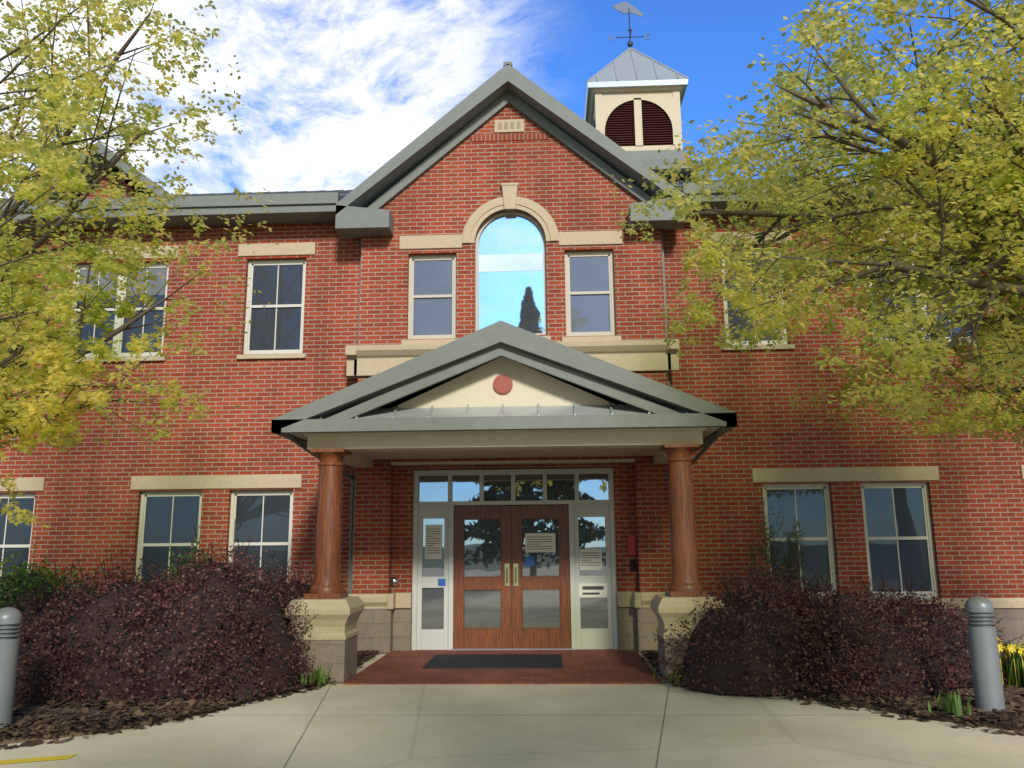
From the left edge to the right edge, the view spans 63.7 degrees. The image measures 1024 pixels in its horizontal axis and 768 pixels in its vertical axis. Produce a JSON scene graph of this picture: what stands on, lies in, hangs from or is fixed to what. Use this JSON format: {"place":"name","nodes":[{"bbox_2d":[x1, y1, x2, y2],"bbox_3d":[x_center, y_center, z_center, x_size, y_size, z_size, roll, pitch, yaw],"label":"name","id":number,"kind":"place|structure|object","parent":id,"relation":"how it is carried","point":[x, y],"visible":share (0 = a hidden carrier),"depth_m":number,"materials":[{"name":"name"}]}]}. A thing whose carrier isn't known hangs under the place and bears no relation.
{"place":"outdoors","nodes":[
{"label":"outdoors","id":0,"kind":"place"},
{"bbox_2d":[0,650,1023,767],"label":"concrete walk","id":1,"kind":"structure","parent":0,"point":[554,742],"depth_m":6.63,"materials":[{"name":"beige concrete"}]},
{"bbox_2d":[0,754,77,763],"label":"yellow paint","id":2,"kind":"object","parent":1,"relation":"on","point":[35,759],"visible":1,"depth_m":6.01,"materials":[{"name":"yellow paint"}]},
{"bbox_2d":[343,649,661,684],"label":"porch paving","id":3,"kind":"structure","parent":1,"relation":"on","point":[599,666],"depth_m":9.89,"materials":[{"name":"brick"}]},
{"bbox_2d":[423,654,562,668],"bbox_3d":[-0.214,3.608,10.746,1.730,0.014,1.230,-1,-11,2],"label":"door mat","id":4,"kind":"object","parent":3,"relation":"on","point":[450,661],"depth_m":10.66,"materials":[{"name":"rubber"}]},
{"bbox_2d":[0,650,1023,749],"bbox_3d":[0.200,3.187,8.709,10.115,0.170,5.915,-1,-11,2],"label":"mulch bed","id":5,"kind":"object","parent":1,"relation":"on","point":[911,704],"visible":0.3,"depth_m":7.46,"materials":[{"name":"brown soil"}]},
{"bbox_2d":[0,607,21,727],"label":"bollard","id":6,"kind":"object","parent":5,"relation":"on","point":[10,619],"visible":0.97,"depth_m":7.01,"materials":[{"name":"grey metal"}]},
{"bbox_2d":[0,524,219,611],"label":"green shrub","id":7,"kind":"object","parent":5,"relation":"on","point":[20,582],"visible":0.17,"depth_m":11.02,"materials":[{"name":"green plant"}]},
{"bbox_2d":[0,0,278,527],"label":"tree branches","id":8,"kind":"object","parent":5,"relation":"on","point":[22,418],"visible":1,"depth_m":7.53,"materials":[{"name":"yellow plant"}]},
{"bbox_2d":[0,519,342,705],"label":"barberry","id":9,"kind":"object","parent":5,"relation":"on","point":[210,627],"visible":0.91,"depth_m":8.43,"materials":[{"name":"purple plant"}]},
{"bbox_2d":[297,634,357,682],"bbox_3d":[-2.178,3.175,9.580,0.620,0.460,0.620,-1,-11,2],"label":"pedestal base","id":10,"kind":"object","parent":5,"relation":"on","point":[340,656],"visible":0.57,"depth_m":9.29,"materials":[{"name":"beige stone"}]},
{"bbox_2d":[285,596,363,639],"bbox_3d":[-2.182,2.733,9.665,0.740,0.440,0.740,-1,-11,2],"label":"column pedestal","id":11,"kind":"object","parent":10,"relation":"on","point":[336,619],"visible":0.84,"depth_m":9.35,"materials":[{"name":"stone"}]},
{"bbox_2d":[304,448,351,598],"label":"column","id":12,"kind":"structure","parent":11,"relation":"on","point":[327,581],"depth_m":9.75,"materials":[{"name":"brown wood"}]},
{"bbox_2d":[283,435,353,593],"bbox_3d":[-2.617,1.883,11.035,0.178,2.159,2.729,-2,-11,7],"label":"downspout","id":13,"kind":"object","parent":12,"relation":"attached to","point":[304,447],"visible":0.52,"depth_m":12.23,"materials":[{"name":"metal"}]},
{"bbox_2d":[292,357,719,467],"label":"portico entablature","id":14,"kind":"structure","parent":12,"relation":"on","point":[475,387],"depth_m":10.01,"materials":[{"name":"beige paint"}]},
{"bbox_2d":[493,375,512,393],"bbox_3d":[-0.110,0.005,10.033,0.240,0.240,0.030,-1,-11,2],"label":"round medallion","id":15,"kind":"object","parent":14,"relation":"attached to","point":[502,384],"visible":1,"depth_m":10.02,"materials":[{"name":"red"}]},
{"bbox_2d":[315,402,691,418],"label":"portico pent roof","id":16,"kind":"structure","parent":14,"relation":"on","point":[538,410],"depth_m":9.84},
{"bbox_2d":[271,320,736,451],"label":"portico roof","id":17,"kind":"structure","parent":14,"relation":"on","point":[394,386],"depth_m":9.68,"materials":[{"name":"grey metal"}]},
{"bbox_2d":[692,429,725,464],"bbox_3d":[2.535,1.796,10.815,0.177,2.159,2.730,0,-11,-2],"label":"downspout","id":18,"kind":"object","parent":17,"relation":"attached to","point":[708,445],"visible":0.27,"depth_m":10.57,"materials":[{"name":"grey metal"}]},
{"bbox_2d":[298,660,971,717],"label":"daylily shoots","id":19,"kind":"object","parent":5,"relation":"on","point":[953,706],"visible":0.5,"depth_m":7.15,"materials":[{"name":"green plant"}]},
{"bbox_2d":[657,633,689,681],"bbox_3d":[2.018,3.103,9.400,0.620,0.460,0.620,-1,-11,2],"label":"pedestal base","id":20,"kind":"object","parent":5,"relation":"on","point":[667,654],"visible":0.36,"depth_m":9.13,"materials":[{"name":"beige stone"}]},
{"bbox_2d":[651,594,725,638],"bbox_3d":[2.014,2.662,9.486,0.740,0.440,0.740,-1,-11,2],"label":"column pedestal","id":21,"kind":"object","parent":20,"relation":"on","point":[667,610],"visible":0.64,"depth_m":9.17,"materials":[{"name":"stone"}]},
{"bbox_2d":[660,443,707,596],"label":"column","id":22,"kind":"structure","parent":21,"relation":"on","point":[685,581],"depth_m":9.57,"materials":[{"name":"brown wood"}]},
{"bbox_2d":[197,686,906,767],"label":"concrete joints","id":23,"kind":"object","parent":1,"relation":"on","point":[664,715],"visible":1,"depth_m":7.39,"materials":[{"name":"grey concrete"}]},
{"bbox_2d":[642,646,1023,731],"bbox_3d":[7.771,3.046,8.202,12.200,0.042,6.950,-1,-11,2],"label":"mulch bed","id":24,"kind":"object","parent":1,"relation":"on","point":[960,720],"visible":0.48,"depth_m":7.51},
{"bbox_2d":[744,494,841,594],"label":"bare shrub branches","id":25,"kind":"object","parent":24,"relation":"on","point":[793,550],"visible":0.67,"depth_m":11.21,"materials":[{"name":"green plant"}]},
{"bbox_2d":[645,541,1023,704],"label":"barberry","id":26,"kind":"object","parent":24,"relation":"on","point":[774,635],"visible":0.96,"depth_m":8.40,"materials":[{"name":"purple plant"}]},
{"bbox_2d":[965,596,1005,711],"bbox_3d":[4.232,2.417,7.391,0.254,1.004,0.254,-1,-11,2],"label":"bollard","id":27,"kind":"object","parent":24,"relation":"on","point":[985,665],"visible":0.96,"depth_m":7.31,"materials":[{"name":"grey metal"}]},
{"bbox_2d":[997,636,1023,686],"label":"daffodils","id":28,"kind":"object","parent":24,"relation":"on","point":[1016,660],"visible":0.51,"depth_m":8.53,"materials":[{"name":"green plant"}]},
{"bbox_2d":[0,0,1023,198],"label":"sky","id":29,"kind":"structure","parent":0,"point":[331,91],"materials":[{"name":"blue"}]},
{"bbox_2d":[609,0,1023,457],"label":"tree branches","id":30,"kind":"object","parent":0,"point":[995,123],"visible":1,"depth_m":6.92,"materials":[{"name":"yellow plant"}]},
{"label":"ground","id":31,"kind":"structure","parent":0,"visible":0},
{"bbox_2d":[0,104,1023,640],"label":"brick walls","id":32,"kind":"structure","parent":31,"relation":"on","point":[88,504],"depth_m":12.63,"materials":[{"name":"red brick"}]},
{"bbox_2d":[390,576,399,586],"bbox_3d":[-1.733,2.901,12.122,0.150,0.150,0.078,-1,-11,2],"label":"bell dome door","id":33,"kind":"structure","parent":32,"relation":"attached to","point":[395,579],"depth_m":12.11,"materials":[{"name":"silver metal"}]},
{"bbox_2d":[0,244,974,598],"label":"window frames","id":34,"kind":"structure","parent":32,"relation":"attached to","point":[928,536],"depth_m":12.61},
{"bbox_2d":[0,251,970,591],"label":"window glass","id":35,"kind":"object","parent":34,"relation":"in","point":[810,503],"visible":0.51,"depth_m":12.57,"materials":[{"name":"grey glass"}]},
{"bbox_2d":[79,250,965,297],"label":"window blinds","id":36,"kind":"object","parent":34,"relation":"in","point":[159,282],"depth_m":13.42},
{"bbox_2d":[0,62,997,237],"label":"roof trim","id":37,"kind":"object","parent":32,"relation":"on","point":[357,211],"visible":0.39,"depth_m":12.95,"materials":[{"name":"grey metal"}]},
{"bbox_2d":[584,48,688,121],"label":"cupola roof","id":38,"kind":"structure","parent":37,"relation":"on","point":[630,68],"depth_m":19.11,"materials":[{"name":"grey metal"}]},
{"bbox_2d":[608,1,649,47],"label":"weather vane","id":39,"kind":"object","parent":38,"relation":"on","point":[624,7],"visible":1,"depth_m":20.46,"materials":[{"name":"grey metal"}]},
{"bbox_2d":[627,149,699,180],"bbox_3d":[2.944,-4.495,19.549,2.640,1.226,2.640,-1,-11,2],"label":"cupola base","id":40,"kind":"object","parent":37,"relation":"on","point":[651,158],"visible":0.04,"depth_m":18.57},
{"bbox_2d":[588,86,683,150],"bbox_3d":[2.932,-5.847,19.812,2.120,1.530,2.120,-1,-11,2],"label":"cupola","id":41,"kind":"object","parent":40,"relation":"on","point":[604,103],"visible":0.42,"depth_m":18.93,"materials":[{"name":"beige paint"}]},
{"bbox_2d":[593,100,674,145],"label":"cupola louvres","id":42,"kind":"object","parent":41,"relation":"in","point":[657,128],"visible":0.43,"depth_m":18.95,"materials":[{"name":"brown wood"}]},
{"bbox_2d":[484,505,518,565],"bbox_3d":[0.023,0.677,12.889,31.800,6.590,0.040,-1,-11,2],"label":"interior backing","id":43,"kind":"object","parent":32,"relation":"attached to","point":[504,505],"depth_m":12.64,"materials":[{"name":"black"}]},
{"bbox_2d":[494,119,523,132],"bbox_3d":[-0.043,-4.136,13.260,0.480,0.220,0.070,-1,-11,2],"label":"date stone","id":44,"kind":"object","parent":32,"relation":"attached to","point":[508,130],"visible":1,"depth_m":13.22,"materials":[{"name":"beige stone"}]},
{"bbox_2d":[498,122,519,128],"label":"date numerals","id":45,"kind":"object","parent":44,"relation":"attached to","point":[506,125],"visible":1,"depth_m":13.22,"materials":[{"name":"beige stone"}]},
{"bbox_2d":[471,133,547,141],"bbox_3d":[-0.041,-3.943,13.226,1.240,0.110,0.062,-1,-11,2],"label":"brick soldier course","id":46,"kind":"object","parent":32,"relation":"attached to","point":[512,137],"visible":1,"depth_m":13.20,"materials":[{"name":"brick"}]},
{"bbox_2d":[461,183,558,243],"bbox_3d":[-0.030,-2.678,12.976,1.530,0.970,0.170,-1,-11,2],"label":"arch surround","id":47,"kind":"object","parent":32,"relation":"attached to","point":[509,200],"visible":1,"depth_m":12.93,"materials":[{"name":"stone"}]},
{"bbox_2d":[351,232,669,593],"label":"downpipes","id":48,"kind":"object","parent":32,"relation":"attached to","point":[665,308],"visible":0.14,"depth_m":12.76,"materials":[{"name":"metal"}]},
{"bbox_2d":[408,212,615,338],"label":"bay window frames","id":49,"kind":"structure","parent":32,"relation":"attached to","point":[453,258],"depth_m":12.83,"materials":[{"name":"beige wood"}]},
{"bbox_2d":[479,253,542,271],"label":"cloud reflection","id":50,"kind":"object","parent":49,"relation":"attached to","point":[510,262],"visible":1,"depth_m":12.95,"materials":[{"name":"white glass"}]},
{"bbox_2d":[478,215,544,332],"bbox_3d":[-0.016,-1.722,12.918,1.020,1.950,0.001,-1,-11,2],"label":"arched window","id":51,"kind":"structure","parent":49,"relation":"in","point":[515,298],"depth_m":12.89,"materials":[{"name":"blue glass"}]},
{"bbox_2d":[413,256,610,334],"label":"window panes","id":52,"kind":"structure","parent":49,"relation":"in","point":[589,313],"depth_m":12.83,"materials":[{"name":"glass"}]},
{"bbox_2d":[0,228,1023,608],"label":"stone trim","id":53,"kind":"structure","parent":32,"relation":"attached to","point":[614,350],"depth_m":12.53,"materials":[{"name":"beige stone"}]},
{"bbox_2d":[411,468,618,649],"bbox_3d":[0.028,2.577,12.235,3.000,2.610,0.140,-1,-11,2],"label":"entrance frame","id":54,"kind":"object","parent":32,"relation":"attached to","point":[442,639],"visible":1,"depth_m":12.20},
{"bbox_2d":[438,557,533,585],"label":"blue stickers","id":55,"kind":"object","parent":54,"relation":"attached to","point":[529,561],"visible":1,"depth_m":12.19,"materials":[{"name":"blue paper"}]},
{"bbox_2d":[453,505,571,648],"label":"entrance doors","id":56,"kind":"structure","parent":54,"relation":"in","point":[511,632],"depth_m":12.13,"materials":[{"name":"brown wood"}]},
{"bbox_2d":[505,564,517,585],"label":"door handles","id":57,"kind":"object","parent":56,"relation":"attached to","point":[507,576],"depth_m":12.13,"materials":[{"name":"gold metal"}]},
{"bbox_2d":[419,474,608,628],"bbox_3d":[0.027,2.473,12.250,2.860,2.240,0.010,-1,-11,2],"label":"entrance glass","id":58,"kind":"object","parent":54,"relation":"in","point":[482,608],"visible":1,"depth_m":12.25,"materials":[{"name":"clear glass"}]},
{"bbox_2d":[425,525,606,597],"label":"door signs","id":59,"kind":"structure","parent":54,"relation":"attached to","point":[438,555],"depth_m":12.23,"materials":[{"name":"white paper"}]},
{"bbox_2d":[427,531,603,594],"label":"paper notices","id":60,"kind":"object","parent":59,"relation":"attached to","point":[593,588],"visible":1,"depth_m":12.16,"materials":[{"name":"grey paper"}]},
{"bbox_2d":[628,535,636,554],"bbox_3d":[1.759,2.355,12.065,0.120,0.290,0.080,-1,-11,2],"label":"wall sign","id":61,"kind":"object","parent":32,"relation":"attached to","point":[632,548],"visible":1,"depth_m":12.04,"materials":[{"name":"red"}]},
{"bbox_2d":[630,559,634,569],"bbox_3d":[1.761,2.631,12.017,0.060,0.150,0.070,-1,-11,2],"label":"key switch box","id":62,"kind":"object","parent":32,"relation":"attached to","point":[632,561],"visible":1,"depth_m":11.98,"materials":[{"name":"black metal"}]},
{"bbox_2d":[357,607,1023,652],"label":"stone wall base","id":63,"kind":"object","parent":32,"relation":"attached to","point":[385,630],"depth_m":11.79,"materials":[{"name":"beige stone"}]},
{"bbox_2d":[348,591,664,608],"bbox_3d":[0.043,3.123,11.914,4.820,0.215,0.340,-1,-11,2],"label":"stone ledge","id":64,"kind":"object","parent":63,"relation":"on","point":[635,599],"visible":0.8,"depth_m":11.85,"materials":[{"name":"beige stone"}]},
{"bbox_2d":[450,648,573,649],"bbox_3d":[0.003,3.844,11.975,1.790,0.016,0.170,-1,-11,2],"label":"threshold","id":65,"kind":"object","parent":31,"relation":"on","point":[514,649],"visible":0.79,"depth_m":11.91,"materials":[{"name":"silver metal"}]}
]}

